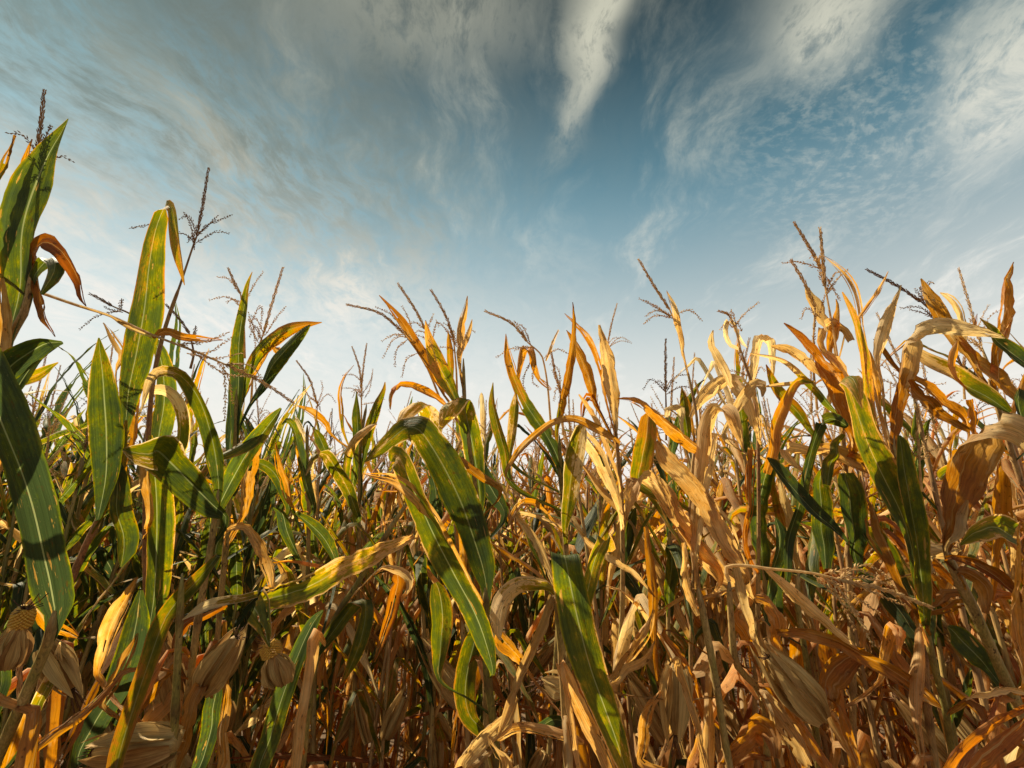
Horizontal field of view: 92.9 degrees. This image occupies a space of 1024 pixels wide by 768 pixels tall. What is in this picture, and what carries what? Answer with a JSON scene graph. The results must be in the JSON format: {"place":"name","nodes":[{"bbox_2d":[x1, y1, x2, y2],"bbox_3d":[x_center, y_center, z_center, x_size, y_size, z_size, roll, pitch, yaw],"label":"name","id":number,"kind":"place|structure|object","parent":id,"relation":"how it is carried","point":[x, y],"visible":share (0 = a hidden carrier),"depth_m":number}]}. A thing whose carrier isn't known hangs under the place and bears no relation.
{"place":"outdoors","nodes":[
{"label":"outdoors","id":0,"kind":"place"},
{"bbox_2d":[49,561,960,767],"bbox_3d":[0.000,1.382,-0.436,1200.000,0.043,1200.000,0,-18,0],"label":"ground","id":1,"kind":"structure","parent":0,"point":[323,735],"depth_m":4.11},
{"bbox_2d":[0,349,86,767],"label":"corn plant","id":2,"kind":"object","parent":1,"relation":"on","point":[47,606],"visible":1,"depth_m":0.79},
{"bbox_2d":[2,383,93,763],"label":"corn plant","id":3,"kind":"object","parent":1,"relation":"on","point":[67,466],"visible":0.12,"depth_m":2.03},
{"bbox_2d":[0,344,129,631],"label":"corn plant","id":4,"kind":"object","parent":1,"relation":"on","point":[59,401],"visible":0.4,"depth_m":2.46},
{"bbox_2d":[0,393,137,635],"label":"corn plant","id":5,"kind":"object","parent":1,"relation":"on","point":[20,562],"visible":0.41,"depth_m":2.19},
{"bbox_2d":[0,334,154,712],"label":"corn plant","id":6,"kind":"object","parent":1,"relation":"on","point":[75,548],"visible":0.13,"depth_m":2.02},
{"bbox_2d":[2,367,154,710],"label":"corn plant","id":7,"kind":"object","parent":1,"relation":"on","point":[74,612],"visible":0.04,"depth_m":2.19},
{"bbox_2d":[0,426,174,703],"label":"corn plant","id":8,"kind":"object","parent":1,"relation":"on","point":[37,630],"visible":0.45,"depth_m":1.53},
{"bbox_2d":[0,329,179,612],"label":"corn plant","id":9,"kind":"object","parent":1,"relation":"on","point":[11,525],"visible":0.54,"depth_m":1.78},
{"bbox_2d":[0,200,184,767],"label":"corn plant","id":10,"kind":"object","parent":1,"relation":"on","point":[112,418],"visible":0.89,"depth_m":1.09},
{"bbox_2d":[0,304,211,767],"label":"corn plant","id":11,"kind":"object","parent":1,"relation":"on","point":[105,562],"visible":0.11,"depth_m":1.80},
{"bbox_2d":[0,415,221,735],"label":"corn plant","id":12,"kind":"object","parent":1,"relation":"on","point":[19,593],"visible":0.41,"depth_m":1.52},
{"bbox_2d":[1,394,224,745],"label":"corn plant","id":13,"kind":"object","parent":1,"relation":"on","point":[88,656],"visible":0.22,"depth_m":1.74},
{"bbox_2d":[0,425,232,767],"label":"corn plant","id":14,"kind":"object","parent":1,"relation":"on","point":[88,621],"visible":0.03,"depth_m":2.35},
{"bbox_2d":[62,397,187,767],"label":"corn plant","id":15,"kind":"object","parent":1,"relation":"on","point":[87,673],"visible":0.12,"depth_m":2.42},
{"bbox_2d":[70,573,185,767],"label":"corn plant","id":16,"kind":"object","parent":1,"relation":"on","point":[156,744],"visible":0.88,"depth_m":0.96},
{"bbox_2d":[9,365,247,767],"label":"corn plant","id":17,"kind":"object","parent":1,"relation":"on","point":[169,465],"visible":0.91,"depth_m":1.00},
{"bbox_2d":[58,349,226,712],"bbox_3d":[-1.546,1.009,2.200,0.779,2.593,0.905,10,-18,-26],"label":"corn plant","id":18,"kind":"object","parent":1,"relation":"on","point":[197,378],"visible":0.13,"depth_m":2.37},
{"bbox_2d":[53,167,232,767],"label":"corn plant","id":19,"kind":"object","parent":1,"relation":"on","point":[158,523],"visible":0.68,"depth_m":1.15},
{"bbox_2d":[0,89,294,472],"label":"corn plant","id":20,"kind":"object","parent":1,"relation":"on","point":[26,196],"visible":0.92,"depth_m":0.92},
{"bbox_2d":[89,438,254,722],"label":"corn plant","id":21,"kind":"object","parent":1,"relation":"on","point":[180,505],"visible":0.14,"depth_m":1.80},
{"bbox_2d":[168,392,207,755],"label":"corn plant","id":22,"kind":"object","parent":1,"relation":"on","point":[182,566],"visible":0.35,"depth_m":2.60},
{"bbox_2d":[161,400,254,767],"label":"corn plant","id":23,"kind":"object","parent":1,"relation":"on","point":[188,761],"visible":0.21,"depth_m":1.77},
{"bbox_2d":[179,484,240,758],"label":"corn plant","id":24,"kind":"object","parent":1,"relation":"on","point":[206,639],"visible":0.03,"depth_m":2.50},
{"bbox_2d":[68,390,355,758],"bbox_3d":[-1.046,1.090,1.782,0.618,2.135,0.777,-12,-21,21],"label":"corn plant","id":25,"kind":"object","parent":1,"relation":"on","point":[247,607],"visible":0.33,"depth_m":1.84},
{"bbox_2d":[159,267,321,767],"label":"corn plant","id":26,"kind":"object","parent":1,"relation":"on","point":[242,458],"visible":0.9,"depth_m":1.38},
{"bbox_2d":[174,451,321,767],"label":"corn plant","id":27,"kind":"object","parent":1,"relation":"on","point":[248,732],"visible":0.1,"depth_m":2.29},
{"bbox_2d":[179,375,329,767],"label":"corn plant","id":28,"kind":"object","parent":1,"relation":"on","point":[291,455],"visible":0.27,"depth_m":2.79},
{"bbox_2d":[187,423,322,754],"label":"corn plant","id":29,"kind":"object","parent":1,"relation":"on","point":[266,526],"visible":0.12,"depth_m":2.42},
{"bbox_2d":[214,395,298,767],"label":"corn plant","id":30,"kind":"object","parent":1,"relation":"on","point":[236,579],"visible":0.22,"depth_m":1.81},
{"bbox_2d":[201,417,345,767],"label":"corn plant","id":31,"kind":"object","parent":1,"relation":"on","point":[237,692],"visible":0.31,"depth_m":1.90},
{"bbox_2d":[214,360,335,767],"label":"corn plant","id":32,"kind":"object","parent":1,"relation":"on","point":[287,536],"visible":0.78,"depth_m":1.71},
{"bbox_2d":[198,379,352,767],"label":"corn plant","id":33,"kind":"object","parent":1,"relation":"on","point":[274,437],"visible":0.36,"depth_m":2.27},
{"bbox_2d":[239,431,338,765],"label":"corn plant","id":34,"kind":"object","parent":1,"relation":"on","point":[287,619],"visible":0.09,"depth_m":2.77},
{"bbox_2d":[182,503,414,767],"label":"corn plant","id":35,"kind":"object","parent":1,"relation":"on","point":[282,672],"visible":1,"depth_m":0.95},
{"bbox_2d":[245,414,351,766],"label":"corn plant","id":36,"kind":"object","parent":1,"relation":"on","point":[281,578],"visible":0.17,"depth_m":2.15},
{"bbox_2d":[225,388,380,767],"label":"corn plant","id":37,"kind":"object","parent":1,"relation":"on","point":[260,700],"visible":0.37,"depth_m":2.47},
{"bbox_2d":[244,471,367,767],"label":"corn plant","id":38,"kind":"object","parent":1,"relation":"on","point":[341,515],"visible":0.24,"depth_m":2.07},
{"bbox_2d":[251,446,407,767],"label":"corn plant","id":39,"kind":"object","parent":1,"relation":"on","point":[282,555],"visible":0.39,"depth_m":1.83},
{"bbox_2d":[289,428,395,767],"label":"corn plant","id":40,"kind":"object","parent":1,"relation":"on","point":[328,672],"visible":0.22,"depth_m":2.80},
{"bbox_2d":[256,490,429,767],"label":"corn plant","id":41,"kind":"object","parent":1,"relation":"on","point":[394,708],"visible":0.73,"depth_m":1.56},
{"bbox_2d":[189,447,504,767],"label":"corn plant","id":42,"kind":"object","parent":1,"relation":"on","point":[363,726],"visible":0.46,"depth_m":1.67},
{"bbox_2d":[297,343,397,767],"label":"corn plant","id":43,"kind":"object","parent":1,"relation":"on","point":[358,446],"visible":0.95,"depth_m":1.86},
{"bbox_2d":[317,456,406,765],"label":"corn plant","id":44,"kind":"object","parent":1,"relation":"on","point":[322,747],"visible":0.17,"depth_m":2.05},
{"bbox_2d":[324,471,411,767],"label":"corn plant","id":45,"kind":"object","parent":1,"relation":"on","point":[344,734],"visible":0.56,"depth_m":2.01},
{"bbox_2d":[316,411,429,767],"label":"corn plant","id":46,"kind":"object","parent":1,"relation":"on","point":[372,646],"visible":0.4,"depth_m":2.48},
{"bbox_2d":[332,391,415,767],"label":"corn plant","id":47,"kind":"object","parent":1,"relation":"on","point":[379,517],"visible":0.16,"depth_m":2.49},
{"bbox_2d":[324,453,429,767],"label":"corn plant","id":48,"kind":"object","parent":1,"relation":"on","point":[373,579],"visible":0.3,"depth_m":2.39},
{"bbox_2d":[367,401,421,767],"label":"corn plant","id":49,"kind":"object","parent":1,"relation":"on","point":[378,631],"visible":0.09,"depth_m":2.70},
{"bbox_2d":[361,470,456,767],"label":"corn plant","id":50,"kind":"object","parent":1,"relation":"on","point":[412,740],"visible":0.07,"depth_m":2.51},
{"bbox_2d":[375,396,464,767],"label":"corn plant","id":51,"kind":"object","parent":1,"relation":"on","point":[449,716],"visible":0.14,"depth_m":2.14},
{"bbox_2d":[329,462,527,767],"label":"corn plant","id":52,"kind":"object","parent":1,"relation":"on","point":[403,651],"visible":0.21,"depth_m":2.35},
{"bbox_2d":[346,283,522,767],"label":"corn plant","id":53,"kind":"object","parent":1,"relation":"on","point":[440,370],"visible":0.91,"depth_m":1.28},
{"bbox_2d":[368,427,509,767],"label":"corn plant","id":54,"kind":"object","parent":1,"relation":"on","point":[435,502],"visible":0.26,"depth_m":1.66},
{"bbox_2d":[376,393,510,767],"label":"corn plant","id":55,"kind":"object","parent":1,"relation":"on","point":[486,437],"visible":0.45,"depth_m":2.47},
{"bbox_2d":[379,467,507,767],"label":"corn plant","id":56,"kind":"object","parent":1,"relation":"on","point":[445,724],"visible":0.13,"depth_m":1.79},
{"bbox_2d":[363,426,529,763],"bbox_3d":[-0.291,1.263,2.218,0.786,2.345,0.647,-21,-28,40],"label":"corn plant","id":57,"kind":"object","parent":1,"relation":"on","point":[497,577],"visible":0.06,"depth_m":2.33},
{"bbox_2d":[401,442,507,767],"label":"corn plant","id":58,"kind":"object","parent":1,"relation":"on","point":[420,568],"visible":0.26,"depth_m":1.69},
{"bbox_2d":[370,441,546,767],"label":"corn plant","id":59,"kind":"object","parent":1,"relation":"on","point":[531,630],"visible":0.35,"depth_m":1.90},
{"bbox_2d":[441,505,498,767],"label":"corn plant","id":60,"kind":"object","parent":1,"relation":"on","point":[456,621],"visible":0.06,"depth_m":1.63},
{"bbox_2d":[364,416,583,767],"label":"corn plant","id":61,"kind":"object","parent":1,"relation":"on","point":[452,480],"visible":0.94,"depth_m":1.03},
{"bbox_2d":[413,419,548,749],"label":"corn plant","id":62,"kind":"object","parent":1,"relation":"on","point":[449,672],"visible":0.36,"depth_m":1.45},
{"bbox_2d":[0,333,1023,736],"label":"distant corn","id":63,"kind":"object","parent":1,"relation":"on","point":[84,425],"visible":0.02,"depth_m":4.30},
{"bbox_2d":[492,479,543,765],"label":"corn plant","id":64,"kind":"object","parent":1,"relation":"on","point":[509,619],"visible":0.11,"depth_m":2.82},
{"bbox_2d":[485,463,592,750],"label":"corn plant","id":65,"kind":"object","parent":1,"relation":"on","point":[517,625],"visible":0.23,"depth_m":2.54},
{"bbox_2d":[493,447,596,756],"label":"corn plant","id":66,"kind":"object","parent":1,"relation":"on","point":[548,631],"visible":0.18,"depth_m":2.47},
{"bbox_2d":[484,302,620,767],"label":"corn plant","id":67,"kind":"object","parent":1,"relation":"on","point":[569,467],"visible":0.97,"depth_m":1.31},
{"bbox_2d":[495,437,617,767],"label":"corn plant","id":68,"kind":"object","parent":1,"relation":"on","point":[536,604],"visible":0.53,"depth_m":2.19},
{"bbox_2d":[488,534,632,767],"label":"corn plant","id":69,"kind":"object","parent":1,"relation":"on","point":[572,589],"visible":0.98,"depth_m":0.88},
{"bbox_2d":[523,430,605,751],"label":"corn plant","id":70,"kind":"object","parent":1,"relation":"on","point":[548,509],"visible":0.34,"depth_m":2.50},
{"bbox_2d":[502,399,657,752],"bbox_3d":[0.369,1.234,2.263,0.698,2.459,0.830,18,-22,-39],"label":"corn plant","id":71,"kind":"object","parent":1,"relation":"on","point":[524,541],"visible":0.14,"depth_m":2.43},
{"bbox_2d":[476,424,689,767],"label":"corn plant","id":72,"kind":"object","parent":1,"relation":"on","point":[540,758],"visible":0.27,"depth_m":1.61},
{"bbox_2d":[492,393,695,767],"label":"corn plant","id":73,"kind":"object","parent":1,"relation":"on","point":[623,642],"visible":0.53,"depth_m":1.50},
{"bbox_2d":[508,417,689,767],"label":"corn plant","id":74,"kind":"object","parent":1,"relation":"on","point":[649,757],"visible":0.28,"depth_m":1.85},
{"bbox_2d":[563,435,678,767],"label":"corn plant","id":75,"kind":"object","parent":1,"relation":"on","point":[594,761],"visible":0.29,"depth_m":2.03},
{"bbox_2d":[566,303,687,767],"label":"corn plant","id":76,"kind":"object","parent":1,"relation":"on","point":[609,381],"visible":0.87,"depth_m":1.44},
{"bbox_2d":[544,436,716,741],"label":"corn plant","id":77,"kind":"object","parent":1,"relation":"on","point":[654,521],"visible":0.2,"depth_m":1.85},
{"bbox_2d":[546,431,715,742],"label":"corn plant","id":78,"kind":"object","parent":1,"relation":"on","point":[603,513],"visible":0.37,"depth_m":1.57},
{"bbox_2d":[532,356,735,767],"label":"corn plant","id":79,"kind":"object","parent":1,"relation":"on","point":[673,551],"visible":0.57,"depth_m":1.46},
{"bbox_2d":[528,446,746,767],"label":"corn plant","id":80,"kind":"object","parent":1,"relation":"on","point":[637,556],"visible":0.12,"depth_m":1.71},
{"bbox_2d":[580,464,728,767],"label":"corn plant","id":81,"kind":"object","parent":1,"relation":"on","point":[676,624],"visible":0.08,"depth_m":1.90},
{"bbox_2d":[597,435,744,767],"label":"corn plant","id":82,"kind":"object","parent":1,"relation":"on","point":[733,725],"visible":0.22,"depth_m":2.01},
{"bbox_2d":[609,542,733,767],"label":"corn plant","id":83,"kind":"object","parent":1,"relation":"on","point":[678,688],"visible":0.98,"depth_m":0.99},
{"bbox_2d":[610,353,754,767],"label":"corn plant","id":84,"kind":"object","parent":1,"relation":"on","point":[714,606],"visible":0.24,"depth_m":2.12},
{"bbox_2d":[617,338,750,767],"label":"corn plant","id":85,"kind":"object","parent":1,"relation":"on","point":[645,480],"visible":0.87,"depth_m":1.19},
{"bbox_2d":[637,259,743,767],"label":"corn plant","id":86,"kind":"object","parent":1,"relation":"on","point":[705,454],"visible":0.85,"depth_m":1.20},
{"bbox_2d":[561,402,840,761],"bbox_3d":[0.632,0.999,1.367,0.886,1.988,0.714,10,-21,-38],"label":"corn plant","id":87,"kind":"object","parent":1,"relation":"on","point":[660,574],"visible":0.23,"depth_m":1.51},
{"bbox_2d":[593,349,846,767],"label":"corn plant","id":88,"kind":"object","parent":1,"relation":"on","point":[723,587],"visible":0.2,"depth_m":2.03},
{"bbox_2d":[639,410,829,723],"bbox_3d":[0.932,1.172,2.047,0.464,2.224,0.723,15,-18,-38],"label":"corn plant","id":89,"kind":"object","parent":1,"relation":"on","point":[739,535],"visible":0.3,"depth_m":2.21},
{"bbox_2d":[670,301,802,767],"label":"corn plant","id":90,"kind":"object","parent":1,"relation":"on","point":[746,400],"visible":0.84,"depth_m":1.30},
{"bbox_2d":[734,387,788,752],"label":"corn plant","id":91,"kind":"object","parent":1,"relation":"on","point":[762,624],"visible":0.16,"depth_m":2.56},
{"bbox_2d":[700,329,862,767],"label":"corn plant","id":92,"kind":"object","parent":1,"relation":"on","point":[726,487],"visible":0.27,"depth_m":1.56},
{"bbox_2d":[655,563,934,767],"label":"corn plant","id":93,"kind":"object","parent":1,"relation":"on","point":[748,741],"visible":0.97,"depth_m":1.03},
{"bbox_2d":[658,336,944,767],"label":"corn plant","id":94,"kind":"object","parent":1,"relation":"on","point":[872,600],"visible":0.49,"depth_m":1.60},
{"bbox_2d":[697,401,912,767],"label":"corn plant","id":95,"kind":"object","parent":1,"relation":"on","point":[826,727],"visible":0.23,"depth_m":2.00},
{"bbox_2d":[682,398,943,765],"bbox_3d":[1.299,1.097,2.180,0.919,2.181,0.377,-19,-27,40],"label":"corn plant","id":96,"kind":"object","parent":1,"relation":"on","point":[792,610],"visible":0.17,"depth_m":2.21},
{"bbox_2d":[751,471,899,767],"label":"corn plant","id":97,"kind":"object","parent":1,"relation":"on","point":[826,612],"visible":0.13,"depth_m":2.15},
{"bbox_2d":[745,396,910,767],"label":"corn plant","id":98,"kind":"object","parent":1,"relation":"on","point":[783,511],"visible":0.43,"depth_m":1.48},
{"bbox_2d":[750,518,941,767],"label":"corn plant","id":99,"kind":"object","parent":1,"relation":"on","point":[798,690],"visible":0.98,"depth_m":1.03},
{"bbox_2d":[786,428,918,759],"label":"corn plant","id":100,"kind":"object","parent":1,"relation":"on","point":[907,736],"visible":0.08,"depth_m":2.27},
{"bbox_2d":[750,221,955,767],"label":"corn plant","id":101,"kind":"object","parent":1,"relation":"on","point":[833,373],"visible":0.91,"depth_m":1.21},
{"bbox_2d":[797,413,913,764],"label":"corn plant","id":102,"kind":"object","parent":1,"relation":"on","point":[883,715],"visible":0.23,"depth_m":1.94},
{"bbox_2d":[719,407,1017,766],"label":"corn plant","id":103,"kind":"object","parent":1,"relation":"on","point":[833,610],"visible":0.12,"depth_m":1.88},
{"bbox_2d":[727,410,1023,767],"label":"corn plant","id":104,"kind":"object","parent":1,"relation":"on","point":[950,673],"visible":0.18,"depth_m":1.82},
{"bbox_2d":[766,411,1023,767],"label":"corn plant","id":105,"kind":"object","parent":1,"relation":"on","point":[909,660],"visible":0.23,"depth_m":1.93},
{"bbox_2d":[820,451,975,767],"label":"corn plant","id":106,"kind":"object","parent":1,"relation":"on","point":[872,499],"visible":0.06,"depth_m":2.36},
{"bbox_2d":[797,417,1016,762],"bbox_3d":[1.228,1.128,1.431,0.655,2.181,0.645,-12,-17,34],"label":"corn plant","id":107,"kind":"object","parent":1,"relation":"on","point":[900,615],"visible":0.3,"depth_m":1.44},
{"bbox_2d":[811,256,1005,767],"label":"corn plant","id":108,"kind":"object","parent":1,"relation":"on","point":[897,485],"visible":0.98,"depth_m":1.05},
{"bbox_2d":[800,312,1023,764],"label":"corn plant","id":109,"kind":"object","parent":1,"relation":"on","point":[982,681],"visible":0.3,"depth_m":1.36},
{"bbox_2d":[801,411,1023,749],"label":"corn plant","id":110,"kind":"object","parent":1,"relation":"on","point":[967,726],"visible":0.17,"depth_m":1.55},
{"bbox_2d":[836,391,1023,726],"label":"corn plant","id":111,"kind":"object","parent":1,"relation":"on","point":[974,518],"visible":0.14,"depth_m":2.13},
{"bbox_2d":[858,362,1023,727],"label":"corn plant","id":112,"kind":"object","parent":1,"relation":"on","point":[941,584],"visible":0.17,"depth_m":1.94},
{"bbox_2d":[865,268,1023,767],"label":"corn plant","id":113,"kind":"object","parent":1,"relation":"on","point":[914,354],"visible":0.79,"depth_m":1.15},
{"bbox_2d":[869,363,1023,708],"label":"corn plant","id":114,"kind":"object","parent":1,"relation":"on","point":[1002,498],"visible":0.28,"depth_m":1.40},
{"bbox_2d":[880,268,1023,560],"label":"corn plant","id":115,"kind":"object","parent":1,"relation":"on","point":[976,506],"visible":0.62,"depth_m":1.58},
{"bbox_2d":[920,262,1023,503],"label":"corn plant","id":116,"kind":"object","parent":1,"relation":"on","point":[995,373],"visible":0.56,"depth_m":1.20},
{"bbox_2d":[924,421,1023,696],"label":"corn plant","id":117,"kind":"object","parent":1,"relation":"on","point":[1004,606],"visible":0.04,"depth_m":1.65},
{"bbox_2d":[936,412,1023,767],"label":"corn plant","id":118,"kind":"object","parent":1,"relation":"on","point":[965,472],"visible":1,"depth_m":0.96},
{"bbox_2d":[0,0,1023,535],"label":"sky","id":119,"kind":"structure","parent":0,"point":[520,159]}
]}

